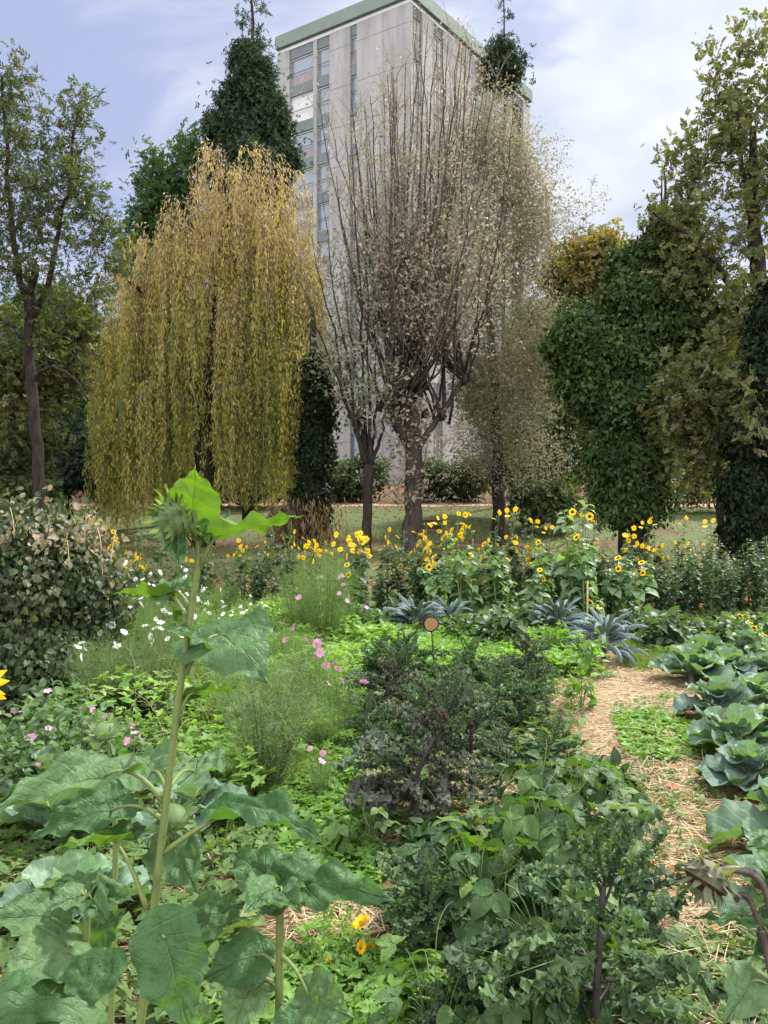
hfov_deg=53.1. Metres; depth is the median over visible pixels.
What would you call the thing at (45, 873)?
cabbage
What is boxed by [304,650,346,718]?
cosmos
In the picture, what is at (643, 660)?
grass
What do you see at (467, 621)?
leafy bush
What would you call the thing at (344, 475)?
shrub
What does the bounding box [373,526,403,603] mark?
perennial sunflower
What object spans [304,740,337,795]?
cosmos
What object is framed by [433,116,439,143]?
window
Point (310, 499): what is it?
ivy clad tree
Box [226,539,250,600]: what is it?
perennial sunflower
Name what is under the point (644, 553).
perennial sunflower
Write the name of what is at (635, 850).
bean plant
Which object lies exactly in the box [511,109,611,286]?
birch tree
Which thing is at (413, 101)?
window
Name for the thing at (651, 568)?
leafy perennial
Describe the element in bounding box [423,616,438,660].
plant marker
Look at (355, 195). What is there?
window
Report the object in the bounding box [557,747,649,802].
bean plant
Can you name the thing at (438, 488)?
shrub
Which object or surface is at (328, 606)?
cosmos
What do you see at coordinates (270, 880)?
sunflower
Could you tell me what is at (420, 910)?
curly kale
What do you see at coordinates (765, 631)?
leafy bush
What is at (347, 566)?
sunflower
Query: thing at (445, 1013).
bean plant
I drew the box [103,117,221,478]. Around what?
green tree
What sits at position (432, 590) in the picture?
sunflower
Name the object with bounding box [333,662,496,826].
curly kale
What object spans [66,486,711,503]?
leafy bank
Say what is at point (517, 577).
leafy perennial
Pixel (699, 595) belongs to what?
leafy perennial
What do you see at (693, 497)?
shrub
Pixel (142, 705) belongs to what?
squash plant
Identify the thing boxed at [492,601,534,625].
leafy bush
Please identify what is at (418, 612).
tuscan kale
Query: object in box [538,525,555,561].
perennial sunflower
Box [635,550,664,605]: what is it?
leafy perennial
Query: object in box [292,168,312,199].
window
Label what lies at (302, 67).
window
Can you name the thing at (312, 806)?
chickweed
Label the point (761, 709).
cabbage
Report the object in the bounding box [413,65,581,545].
russet tree
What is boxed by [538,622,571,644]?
celery
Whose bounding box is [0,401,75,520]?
shrub
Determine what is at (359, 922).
marigold
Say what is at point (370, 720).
curly kale
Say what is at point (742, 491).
ivy clad tree
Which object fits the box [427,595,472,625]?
tuscan kale
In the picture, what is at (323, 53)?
window
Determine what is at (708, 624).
leafy bush
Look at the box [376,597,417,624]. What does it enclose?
leafy bush
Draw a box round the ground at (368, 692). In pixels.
[0,492,767,1023]
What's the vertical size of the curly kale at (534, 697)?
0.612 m
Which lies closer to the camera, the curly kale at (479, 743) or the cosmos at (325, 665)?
the curly kale at (479, 743)
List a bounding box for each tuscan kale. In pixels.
[382,593,445,633]
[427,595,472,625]
[523,596,590,638]
[563,608,649,666]
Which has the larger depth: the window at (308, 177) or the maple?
the window at (308, 177)
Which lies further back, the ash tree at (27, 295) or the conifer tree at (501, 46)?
the conifer tree at (501, 46)
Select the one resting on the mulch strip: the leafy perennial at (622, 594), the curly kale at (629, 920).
the leafy perennial at (622, 594)
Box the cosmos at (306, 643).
[281,627,330,669]
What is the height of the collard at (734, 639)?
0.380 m
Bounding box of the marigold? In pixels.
[290,900,379,973]
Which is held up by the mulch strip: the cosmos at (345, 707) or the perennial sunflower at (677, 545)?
the perennial sunflower at (677, 545)
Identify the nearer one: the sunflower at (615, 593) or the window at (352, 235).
the sunflower at (615, 593)
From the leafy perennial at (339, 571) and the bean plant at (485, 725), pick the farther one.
the leafy perennial at (339, 571)
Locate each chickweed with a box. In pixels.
[193,624,571,1023]
[602,752,767,1023]
[608,691,714,762]
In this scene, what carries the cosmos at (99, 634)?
on the ground at (368, 692)
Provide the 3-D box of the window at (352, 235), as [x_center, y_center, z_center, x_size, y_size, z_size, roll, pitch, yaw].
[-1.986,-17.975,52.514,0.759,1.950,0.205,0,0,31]
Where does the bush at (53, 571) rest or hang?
on the ground at (368, 692)
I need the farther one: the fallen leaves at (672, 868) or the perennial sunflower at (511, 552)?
the perennial sunflower at (511, 552)
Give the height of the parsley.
0.477 m
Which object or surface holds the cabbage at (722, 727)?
on the ground at (368, 692)
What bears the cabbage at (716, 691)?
on the ground at (368, 692)
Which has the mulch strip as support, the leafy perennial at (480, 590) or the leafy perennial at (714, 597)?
the leafy perennial at (480, 590)
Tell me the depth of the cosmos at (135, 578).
8.54 m
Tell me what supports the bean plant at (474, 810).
on the ground at (368, 692)
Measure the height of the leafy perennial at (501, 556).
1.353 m
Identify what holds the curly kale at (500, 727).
on the ground at (368, 692)
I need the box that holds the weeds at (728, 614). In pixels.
[125,584,767,652]
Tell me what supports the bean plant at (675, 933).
on the ground at (368, 692)
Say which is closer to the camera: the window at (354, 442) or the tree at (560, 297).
the tree at (560, 297)
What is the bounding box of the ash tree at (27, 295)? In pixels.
[0,37,148,517]
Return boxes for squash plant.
[0,658,73,738]
[6,652,110,710]
[79,676,171,732]
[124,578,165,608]
[170,571,222,599]
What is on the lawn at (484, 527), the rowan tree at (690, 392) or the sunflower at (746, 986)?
the rowan tree at (690, 392)
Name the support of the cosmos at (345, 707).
on the ground at (368, 692)
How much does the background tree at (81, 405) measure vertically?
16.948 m
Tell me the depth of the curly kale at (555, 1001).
2.29 m
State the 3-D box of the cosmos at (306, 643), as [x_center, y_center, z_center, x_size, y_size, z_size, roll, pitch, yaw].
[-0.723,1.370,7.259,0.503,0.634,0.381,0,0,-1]
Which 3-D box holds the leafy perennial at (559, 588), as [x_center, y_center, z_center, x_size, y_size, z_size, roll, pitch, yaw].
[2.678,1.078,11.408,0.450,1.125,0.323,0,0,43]
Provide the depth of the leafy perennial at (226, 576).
11.77 m
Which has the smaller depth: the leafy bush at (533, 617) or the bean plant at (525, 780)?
the bean plant at (525, 780)
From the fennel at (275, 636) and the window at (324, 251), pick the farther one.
the window at (324, 251)
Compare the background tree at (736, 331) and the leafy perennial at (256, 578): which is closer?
the leafy perennial at (256, 578)
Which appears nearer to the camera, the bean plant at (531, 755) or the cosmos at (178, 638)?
the bean plant at (531, 755)
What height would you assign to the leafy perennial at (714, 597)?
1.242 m
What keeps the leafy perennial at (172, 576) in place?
on the mulch strip
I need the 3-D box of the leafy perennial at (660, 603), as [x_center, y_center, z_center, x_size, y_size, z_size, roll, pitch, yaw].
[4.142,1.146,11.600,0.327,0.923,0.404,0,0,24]
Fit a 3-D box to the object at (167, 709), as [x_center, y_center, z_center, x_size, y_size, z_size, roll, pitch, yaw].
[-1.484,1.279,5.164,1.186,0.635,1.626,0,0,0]
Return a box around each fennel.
[167,660,246,714]
[186,650,304,726]
[191,648,331,795]
[201,578,244,613]
[230,610,292,655]
[236,638,315,718]
[262,588,294,619]
[269,625,326,654]
[293,697,345,749]
[340,602,372,623]
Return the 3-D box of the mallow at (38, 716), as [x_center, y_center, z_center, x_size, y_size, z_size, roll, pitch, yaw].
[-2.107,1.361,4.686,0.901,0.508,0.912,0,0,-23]
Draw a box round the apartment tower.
[275,0,532,484]
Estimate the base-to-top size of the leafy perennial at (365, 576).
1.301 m
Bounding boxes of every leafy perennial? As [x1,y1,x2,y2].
[132,519,169,609]
[157,557,187,605]
[189,545,214,604]
[220,561,243,604]
[244,546,272,604]
[261,523,293,602]
[326,552,348,607]
[351,535,370,607]
[370,563,390,611]
[388,530,412,608]
[404,538,436,605]
[423,551,444,603]
[439,552,462,606]
[470,551,486,614]
[481,531,513,603]
[508,528,532,605]
[524,550,554,607]
[540,537,570,603]
[552,547,575,599]
[571,529,610,613]
[592,547,633,613]
[597,557,616,603]
[613,553,625,611]
[625,542,652,610]
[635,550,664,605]
[649,560,668,609]
[655,562,686,616]
[659,541,701,618]
[668,539,707,610]
[685,537,717,615]
[695,533,729,607]
[700,538,725,619]
[708,556,740,614]
[723,554,749,610]
[730,538,767,615]
[750,541,767,602]
[758,537,767,613]
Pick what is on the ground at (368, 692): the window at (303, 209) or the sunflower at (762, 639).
the sunflower at (762, 639)
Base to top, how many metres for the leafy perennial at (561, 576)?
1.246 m
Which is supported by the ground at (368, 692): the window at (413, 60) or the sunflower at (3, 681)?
the sunflower at (3, 681)
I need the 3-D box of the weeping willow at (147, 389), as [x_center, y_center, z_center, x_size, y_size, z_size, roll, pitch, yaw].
[-6.047,-5.811,26.397,9.000,14.300,5.078,0,0,0]
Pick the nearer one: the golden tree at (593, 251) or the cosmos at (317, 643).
the cosmos at (317, 643)
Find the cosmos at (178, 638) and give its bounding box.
[151,600,225,675]
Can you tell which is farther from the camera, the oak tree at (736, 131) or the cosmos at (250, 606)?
the oak tree at (736, 131)
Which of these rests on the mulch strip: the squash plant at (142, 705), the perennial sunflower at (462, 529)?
the perennial sunflower at (462, 529)
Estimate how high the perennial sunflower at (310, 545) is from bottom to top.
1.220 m
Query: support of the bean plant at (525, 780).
on the ground at (368, 692)
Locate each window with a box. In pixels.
[290,91,312,123]
[291,53,312,85]
[291,206,312,236]
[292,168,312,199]
[294,129,312,158]
[296,245,312,270]
[317,85,328,114]
[317,124,328,153]
[317,202,328,231]
[318,46,328,75]
[318,163,328,192]
[318,241,328,269]
[319,280,328,307]
[351,36,356,63]
[351,75,356,103]
[351,115,356,142]
[351,235,356,262]
[352,155,356,183]
[352,195,356,222]
[352,315,356,342]
[352,434,356,459]
[413,18,418,49]
[413,60,420,91]
[413,101,419,131]
[413,142,419,172]
[413,184,420,210]
[433,35,441,66]
[433,76,441,103]
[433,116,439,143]
[433,361,440,382]
[433,434,439,459]
[474,331,486,355]
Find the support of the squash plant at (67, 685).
on the ground at (368, 692)
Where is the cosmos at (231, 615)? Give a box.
[196,588,244,626]
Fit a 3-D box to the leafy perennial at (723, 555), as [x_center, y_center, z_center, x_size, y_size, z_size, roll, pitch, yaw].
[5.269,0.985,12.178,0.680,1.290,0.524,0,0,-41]
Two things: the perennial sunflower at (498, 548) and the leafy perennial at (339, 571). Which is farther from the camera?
the perennial sunflower at (498, 548)
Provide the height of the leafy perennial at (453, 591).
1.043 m
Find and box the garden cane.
[586,581,587,627]
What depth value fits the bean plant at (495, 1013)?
2.17 m
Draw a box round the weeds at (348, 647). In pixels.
[43,590,365,799]
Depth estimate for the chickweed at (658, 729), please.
5.43 m
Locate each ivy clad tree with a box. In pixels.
[262,306,358,551]
[704,270,767,582]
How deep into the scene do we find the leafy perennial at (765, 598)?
10.80 m
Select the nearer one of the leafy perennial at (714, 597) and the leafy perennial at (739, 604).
the leafy perennial at (714, 597)
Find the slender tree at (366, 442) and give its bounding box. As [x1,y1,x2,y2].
[283,108,422,553]
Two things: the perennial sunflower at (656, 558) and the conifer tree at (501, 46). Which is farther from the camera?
the conifer tree at (501, 46)
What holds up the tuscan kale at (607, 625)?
on the ground at (368, 692)
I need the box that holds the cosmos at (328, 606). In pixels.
[291,540,368,642]
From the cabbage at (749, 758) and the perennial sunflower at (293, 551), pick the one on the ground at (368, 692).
the cabbage at (749, 758)
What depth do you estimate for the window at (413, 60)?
50.86 m
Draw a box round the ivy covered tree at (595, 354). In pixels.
[528,162,742,563]
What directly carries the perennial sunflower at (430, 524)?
on the mulch strip
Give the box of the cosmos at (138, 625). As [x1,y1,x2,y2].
[93,585,173,674]
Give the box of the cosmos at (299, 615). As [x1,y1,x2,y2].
[271,563,322,630]
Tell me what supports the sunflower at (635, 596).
on the ground at (368, 692)
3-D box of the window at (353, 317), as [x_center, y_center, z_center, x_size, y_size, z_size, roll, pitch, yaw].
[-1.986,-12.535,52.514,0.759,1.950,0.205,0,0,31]
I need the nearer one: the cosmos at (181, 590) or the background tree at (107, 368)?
the cosmos at (181, 590)
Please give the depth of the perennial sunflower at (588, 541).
11.94 m
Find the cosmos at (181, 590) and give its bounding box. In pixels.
[166,565,210,623]
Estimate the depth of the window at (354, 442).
52.63 m
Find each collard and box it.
[0,745,63,801]
[0,789,131,846]
[130,772,247,843]
[667,632,743,657]
[701,775,767,849]
[711,850,767,932]
[725,629,767,652]
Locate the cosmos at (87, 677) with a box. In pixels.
[50,619,159,714]
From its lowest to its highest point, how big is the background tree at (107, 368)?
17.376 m
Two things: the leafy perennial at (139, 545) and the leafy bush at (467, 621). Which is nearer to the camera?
the leafy bush at (467, 621)
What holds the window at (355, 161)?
in the apartment tower
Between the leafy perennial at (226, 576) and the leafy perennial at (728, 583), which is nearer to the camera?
the leafy perennial at (728, 583)
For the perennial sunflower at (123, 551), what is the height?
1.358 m
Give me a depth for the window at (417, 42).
51.00 m
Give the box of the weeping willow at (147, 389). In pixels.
[82,137,335,547]
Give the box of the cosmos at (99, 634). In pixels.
[21,605,132,674]
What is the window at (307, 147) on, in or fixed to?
in the apartment tower
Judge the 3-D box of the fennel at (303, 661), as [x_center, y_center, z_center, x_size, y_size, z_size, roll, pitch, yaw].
[-0.810,1.290,5.848,0.710,0.710,0.677,0,0,-36]
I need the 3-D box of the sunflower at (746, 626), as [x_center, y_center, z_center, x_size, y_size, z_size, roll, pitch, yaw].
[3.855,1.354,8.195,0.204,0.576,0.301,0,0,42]
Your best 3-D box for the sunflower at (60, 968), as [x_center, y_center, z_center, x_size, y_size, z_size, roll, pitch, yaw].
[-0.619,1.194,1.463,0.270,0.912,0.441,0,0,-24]
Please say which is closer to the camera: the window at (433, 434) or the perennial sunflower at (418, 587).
the perennial sunflower at (418, 587)
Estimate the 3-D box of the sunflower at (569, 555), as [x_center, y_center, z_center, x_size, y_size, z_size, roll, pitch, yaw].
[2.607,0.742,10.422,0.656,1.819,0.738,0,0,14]
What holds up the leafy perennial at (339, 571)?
on the mulch strip
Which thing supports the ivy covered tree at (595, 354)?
on the ground at (368, 692)
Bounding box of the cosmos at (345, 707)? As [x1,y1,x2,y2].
[316,667,368,728]
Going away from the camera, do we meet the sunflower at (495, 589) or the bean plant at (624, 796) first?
the bean plant at (624, 796)
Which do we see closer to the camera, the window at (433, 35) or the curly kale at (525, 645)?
the curly kale at (525, 645)
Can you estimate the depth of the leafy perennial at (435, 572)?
12.01 m
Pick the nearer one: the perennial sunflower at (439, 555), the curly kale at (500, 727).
the curly kale at (500, 727)
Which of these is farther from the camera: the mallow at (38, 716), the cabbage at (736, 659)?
the cabbage at (736, 659)
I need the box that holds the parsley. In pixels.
[350,606,593,680]
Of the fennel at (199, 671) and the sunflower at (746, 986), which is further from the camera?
the fennel at (199, 671)
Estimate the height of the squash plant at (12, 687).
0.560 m
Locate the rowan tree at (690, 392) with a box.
[636,324,748,573]
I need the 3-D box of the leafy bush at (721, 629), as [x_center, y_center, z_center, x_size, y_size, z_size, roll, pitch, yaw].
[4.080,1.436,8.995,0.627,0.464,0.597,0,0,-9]
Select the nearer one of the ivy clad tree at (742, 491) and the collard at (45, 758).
the collard at (45, 758)
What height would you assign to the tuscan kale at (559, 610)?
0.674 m
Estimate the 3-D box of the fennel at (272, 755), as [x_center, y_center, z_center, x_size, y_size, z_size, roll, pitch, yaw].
[-0.710,1.205,4.402,0.837,0.877,0.878,0,0,0]
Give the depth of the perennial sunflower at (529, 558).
11.50 m
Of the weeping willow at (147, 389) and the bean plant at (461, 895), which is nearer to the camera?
the bean plant at (461, 895)
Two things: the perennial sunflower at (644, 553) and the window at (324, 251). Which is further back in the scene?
the window at (324, 251)
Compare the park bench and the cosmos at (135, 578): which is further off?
the park bench
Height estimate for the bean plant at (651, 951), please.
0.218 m
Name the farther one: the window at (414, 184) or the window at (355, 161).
the window at (355, 161)
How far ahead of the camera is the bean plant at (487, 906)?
2.52 m
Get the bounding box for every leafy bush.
[336,600,387,634]
[349,608,402,632]
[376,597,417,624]
[444,610,499,638]
[473,604,532,642]
[476,605,504,626]
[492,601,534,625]
[516,597,571,629]
[607,603,651,639]
[630,605,699,651]
[637,610,669,630]
[673,612,706,639]
[691,617,718,631]
[706,614,745,642]
[731,611,767,634]
[755,620,767,635]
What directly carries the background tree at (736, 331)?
on the ground at (368, 692)
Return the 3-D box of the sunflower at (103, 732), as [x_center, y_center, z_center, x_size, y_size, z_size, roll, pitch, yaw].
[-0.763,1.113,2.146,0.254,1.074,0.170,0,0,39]
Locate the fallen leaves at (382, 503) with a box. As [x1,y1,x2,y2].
[52,484,763,620]
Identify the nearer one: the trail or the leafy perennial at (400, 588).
the leafy perennial at (400, 588)
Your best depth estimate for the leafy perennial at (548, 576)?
11.35 m
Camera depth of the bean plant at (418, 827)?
3.46 m
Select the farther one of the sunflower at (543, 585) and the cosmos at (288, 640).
the sunflower at (543, 585)
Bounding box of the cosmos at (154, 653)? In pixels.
[103,619,183,713]
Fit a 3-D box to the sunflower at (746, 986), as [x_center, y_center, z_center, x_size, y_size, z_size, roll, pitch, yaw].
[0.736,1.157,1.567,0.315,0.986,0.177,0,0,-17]
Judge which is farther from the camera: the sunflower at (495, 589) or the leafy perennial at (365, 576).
the leafy perennial at (365, 576)
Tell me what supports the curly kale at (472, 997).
on the ground at (368, 692)
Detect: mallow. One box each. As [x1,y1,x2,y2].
[0,687,102,772]
[0,728,55,801]
[4,677,121,752]
[12,702,150,776]
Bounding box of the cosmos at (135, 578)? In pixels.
[88,558,141,651]
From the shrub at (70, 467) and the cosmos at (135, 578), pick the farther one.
the shrub at (70, 467)
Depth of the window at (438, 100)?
52.74 m
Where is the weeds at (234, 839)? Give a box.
[0,613,767,1023]
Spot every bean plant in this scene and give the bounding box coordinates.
[327,791,408,872]
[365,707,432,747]
[369,901,490,1023]
[376,810,560,952]
[383,813,495,885]
[440,763,626,924]
[441,931,585,1023]
[443,713,509,758]
[445,852,665,1023]
[462,796,537,864]
[479,740,577,833]
[480,736,561,778]
[519,803,678,920]
[522,734,639,847]
[552,758,660,863]
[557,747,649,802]
[565,863,684,950]
[603,937,672,996]
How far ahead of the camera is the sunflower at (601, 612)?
9.19 m
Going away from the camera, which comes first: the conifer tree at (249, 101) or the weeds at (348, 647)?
the weeds at (348, 647)
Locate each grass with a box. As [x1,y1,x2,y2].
[65,612,732,865]
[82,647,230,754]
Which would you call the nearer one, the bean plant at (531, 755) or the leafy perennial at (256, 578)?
the bean plant at (531, 755)
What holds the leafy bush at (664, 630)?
on the ground at (368, 692)
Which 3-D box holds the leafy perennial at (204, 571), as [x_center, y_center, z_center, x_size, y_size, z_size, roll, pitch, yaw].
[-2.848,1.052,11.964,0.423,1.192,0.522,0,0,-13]
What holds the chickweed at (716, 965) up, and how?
on the straw path
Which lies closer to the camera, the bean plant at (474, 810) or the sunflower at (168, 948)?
the sunflower at (168, 948)
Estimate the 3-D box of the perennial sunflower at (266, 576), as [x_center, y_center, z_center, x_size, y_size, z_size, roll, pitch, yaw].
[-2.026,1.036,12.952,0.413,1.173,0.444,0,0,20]
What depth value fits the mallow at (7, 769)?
4.23 m
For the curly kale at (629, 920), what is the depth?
2.16 m
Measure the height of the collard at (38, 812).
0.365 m
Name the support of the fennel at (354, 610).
on the ground at (368, 692)
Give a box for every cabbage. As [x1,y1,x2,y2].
[0,849,151,934]
[648,642,735,683]
[672,676,755,718]
[684,645,760,675]
[686,703,767,747]
[696,740,767,791]
[731,671,767,705]
[736,651,767,675]
[736,702,767,743]
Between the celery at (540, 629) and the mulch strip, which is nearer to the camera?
the celery at (540, 629)
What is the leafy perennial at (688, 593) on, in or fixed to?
on the mulch strip
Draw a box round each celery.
[533,620,556,635]
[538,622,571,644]
[559,663,602,715]
[564,628,616,679]
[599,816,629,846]
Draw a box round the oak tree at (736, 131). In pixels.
[633,7,767,456]
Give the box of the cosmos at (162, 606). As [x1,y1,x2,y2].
[129,569,208,655]
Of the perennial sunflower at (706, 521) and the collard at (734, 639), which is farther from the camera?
the perennial sunflower at (706, 521)
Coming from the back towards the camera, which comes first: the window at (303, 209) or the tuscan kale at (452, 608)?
the window at (303, 209)
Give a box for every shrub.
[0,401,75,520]
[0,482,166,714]
[40,401,169,527]
[169,441,293,510]
[322,452,395,504]
[398,451,491,503]
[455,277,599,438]
[469,366,595,538]
[672,461,729,513]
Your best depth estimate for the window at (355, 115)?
52.56 m
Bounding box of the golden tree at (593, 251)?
[528,216,645,512]
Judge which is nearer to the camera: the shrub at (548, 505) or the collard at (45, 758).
the collard at (45, 758)
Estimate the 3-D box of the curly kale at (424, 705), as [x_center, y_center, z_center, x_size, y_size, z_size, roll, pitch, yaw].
[0.217,1.439,5.234,0.559,0.543,0.512,0,0,-9]
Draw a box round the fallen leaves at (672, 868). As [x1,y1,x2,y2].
[633,736,729,931]
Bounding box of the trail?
[61,503,713,506]
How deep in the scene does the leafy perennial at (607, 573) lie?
12.01 m
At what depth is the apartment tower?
52.87 m
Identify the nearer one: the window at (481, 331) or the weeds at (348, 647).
the weeds at (348, 647)
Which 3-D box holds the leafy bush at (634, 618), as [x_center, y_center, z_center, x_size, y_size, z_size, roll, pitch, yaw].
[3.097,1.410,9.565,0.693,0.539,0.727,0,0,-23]
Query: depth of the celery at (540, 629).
8.91 m
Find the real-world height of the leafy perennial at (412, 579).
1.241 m
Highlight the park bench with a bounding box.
[420,520,444,542]
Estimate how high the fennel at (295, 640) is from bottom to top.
0.536 m
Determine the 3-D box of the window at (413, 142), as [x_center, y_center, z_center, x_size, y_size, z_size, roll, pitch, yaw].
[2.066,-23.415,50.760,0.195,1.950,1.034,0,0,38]
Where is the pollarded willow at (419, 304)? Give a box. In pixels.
[290,1,537,552]
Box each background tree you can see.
[0,276,110,436]
[66,317,197,456]
[172,361,276,462]
[672,295,732,479]
[714,290,749,425]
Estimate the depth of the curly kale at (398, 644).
7.23 m
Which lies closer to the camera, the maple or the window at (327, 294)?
the maple
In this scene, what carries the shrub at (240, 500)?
on the ground at (368, 692)
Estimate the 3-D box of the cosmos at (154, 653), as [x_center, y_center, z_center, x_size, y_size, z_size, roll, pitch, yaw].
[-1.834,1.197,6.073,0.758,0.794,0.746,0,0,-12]
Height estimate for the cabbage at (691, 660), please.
0.436 m
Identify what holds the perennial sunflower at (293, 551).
on the mulch strip
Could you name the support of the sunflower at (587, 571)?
on the ground at (368, 692)
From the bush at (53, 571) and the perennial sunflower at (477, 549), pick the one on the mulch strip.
the perennial sunflower at (477, 549)
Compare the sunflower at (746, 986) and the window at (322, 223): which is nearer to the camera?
the sunflower at (746, 986)
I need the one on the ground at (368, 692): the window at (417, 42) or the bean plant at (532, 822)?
the bean plant at (532, 822)
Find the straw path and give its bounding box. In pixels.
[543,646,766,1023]
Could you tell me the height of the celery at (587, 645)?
0.510 m
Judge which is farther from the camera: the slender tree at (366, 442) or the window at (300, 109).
the window at (300, 109)
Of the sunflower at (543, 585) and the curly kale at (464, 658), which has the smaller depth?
the curly kale at (464, 658)
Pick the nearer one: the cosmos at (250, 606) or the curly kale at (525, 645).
the curly kale at (525, 645)
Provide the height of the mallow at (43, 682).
0.476 m
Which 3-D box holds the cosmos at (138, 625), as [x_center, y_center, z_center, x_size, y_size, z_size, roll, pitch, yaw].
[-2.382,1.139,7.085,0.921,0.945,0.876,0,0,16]
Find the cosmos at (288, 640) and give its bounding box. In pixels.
[270,616,311,676]
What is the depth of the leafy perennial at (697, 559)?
11.78 m
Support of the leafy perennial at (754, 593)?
on the mulch strip
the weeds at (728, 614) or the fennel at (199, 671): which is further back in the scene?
the weeds at (728, 614)
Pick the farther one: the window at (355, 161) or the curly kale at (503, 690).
the window at (355, 161)
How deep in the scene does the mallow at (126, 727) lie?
4.51 m
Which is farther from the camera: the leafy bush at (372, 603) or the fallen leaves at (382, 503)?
the fallen leaves at (382, 503)
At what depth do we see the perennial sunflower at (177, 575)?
12.51 m
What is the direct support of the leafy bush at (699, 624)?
on the ground at (368, 692)
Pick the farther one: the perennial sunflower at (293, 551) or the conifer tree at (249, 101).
the conifer tree at (249, 101)
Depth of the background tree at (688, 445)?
58.98 m
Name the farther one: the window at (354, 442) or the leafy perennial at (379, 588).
the window at (354, 442)
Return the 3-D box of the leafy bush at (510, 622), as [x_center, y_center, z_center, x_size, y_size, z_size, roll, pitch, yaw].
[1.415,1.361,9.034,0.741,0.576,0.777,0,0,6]
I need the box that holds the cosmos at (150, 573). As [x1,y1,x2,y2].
[120,572,163,627]
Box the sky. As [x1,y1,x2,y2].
[0,0,767,485]
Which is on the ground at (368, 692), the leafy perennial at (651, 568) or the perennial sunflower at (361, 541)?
the perennial sunflower at (361, 541)
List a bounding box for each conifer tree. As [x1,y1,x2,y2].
[195,0,313,519]
[460,0,536,494]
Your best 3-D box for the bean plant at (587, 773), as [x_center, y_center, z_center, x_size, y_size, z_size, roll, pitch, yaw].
[0.944,1.402,3.773,0.632,0.587,0.570,0,0,-4]
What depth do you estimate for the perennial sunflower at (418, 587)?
11.19 m
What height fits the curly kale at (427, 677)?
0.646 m
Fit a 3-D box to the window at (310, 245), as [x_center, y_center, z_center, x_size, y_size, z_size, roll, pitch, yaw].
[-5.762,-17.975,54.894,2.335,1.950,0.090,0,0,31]
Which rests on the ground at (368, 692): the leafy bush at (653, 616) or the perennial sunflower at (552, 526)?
the leafy bush at (653, 616)
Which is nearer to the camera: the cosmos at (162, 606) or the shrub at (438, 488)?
the cosmos at (162, 606)
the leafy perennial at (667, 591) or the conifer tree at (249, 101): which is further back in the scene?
the conifer tree at (249, 101)
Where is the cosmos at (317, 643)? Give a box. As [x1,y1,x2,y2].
[293,627,346,700]
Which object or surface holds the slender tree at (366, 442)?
on the ground at (368, 692)
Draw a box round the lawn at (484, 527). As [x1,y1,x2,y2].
[50,506,748,594]
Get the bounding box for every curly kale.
[330,693,402,762]
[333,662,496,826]
[336,640,423,727]
[356,634,409,687]
[372,842,475,959]
[375,681,459,756]
[381,629,449,683]
[398,661,471,720]
[407,949,512,1023]
[429,675,516,809]
[440,808,762,1023]
[443,636,501,692]
[462,659,537,741]
[473,719,523,766]
[486,629,558,690]
[495,664,564,733]
[503,960,578,1023]
[522,716,585,767]
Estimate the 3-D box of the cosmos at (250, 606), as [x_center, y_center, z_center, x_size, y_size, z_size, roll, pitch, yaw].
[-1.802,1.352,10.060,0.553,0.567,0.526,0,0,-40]
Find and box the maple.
[0,269,119,451]
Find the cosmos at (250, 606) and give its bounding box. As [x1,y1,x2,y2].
[228,595,266,617]
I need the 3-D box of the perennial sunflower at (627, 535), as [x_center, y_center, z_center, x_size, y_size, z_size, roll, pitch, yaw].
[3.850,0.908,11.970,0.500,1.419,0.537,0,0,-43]
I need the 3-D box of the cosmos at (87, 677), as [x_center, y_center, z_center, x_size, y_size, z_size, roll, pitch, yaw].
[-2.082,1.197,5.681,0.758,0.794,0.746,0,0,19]
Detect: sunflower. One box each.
[0,469,323,1023]
[0,670,9,699]
[0,867,133,1023]
[82,713,158,1023]
[107,529,127,581]
[124,552,147,602]
[173,557,194,587]
[203,844,399,1023]
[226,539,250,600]
[249,541,276,597]
[280,529,313,599]
[297,539,332,600]
[315,562,362,612]
[331,530,371,608]
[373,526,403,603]
[408,544,436,609]
[412,522,432,602]
[417,554,456,610]
[426,514,447,604]
[437,511,470,606]
[440,533,483,615]
[466,525,483,591]
[480,509,503,606]
[480,540,513,613]
[504,506,522,606]
[504,567,552,611]
[520,518,539,608]
[528,539,558,607]
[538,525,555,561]
[553,500,600,619]
[564,533,604,624]
[579,512,600,559]
[585,599,604,636]
[588,556,635,615]
[606,560,658,615]
[620,525,649,602]
[635,520,652,602]
[646,516,667,609]
[668,516,687,601]
[669,827,767,1023]
[677,541,698,597]
[700,518,719,602]
[731,612,753,654]
[744,623,767,670]
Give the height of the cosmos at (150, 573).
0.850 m
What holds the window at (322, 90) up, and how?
in the apartment tower
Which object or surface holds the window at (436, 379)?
in the apartment tower
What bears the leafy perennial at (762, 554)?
on the mulch strip
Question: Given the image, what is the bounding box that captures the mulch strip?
[369,595,750,621]
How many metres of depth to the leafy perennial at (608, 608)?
10.96 m

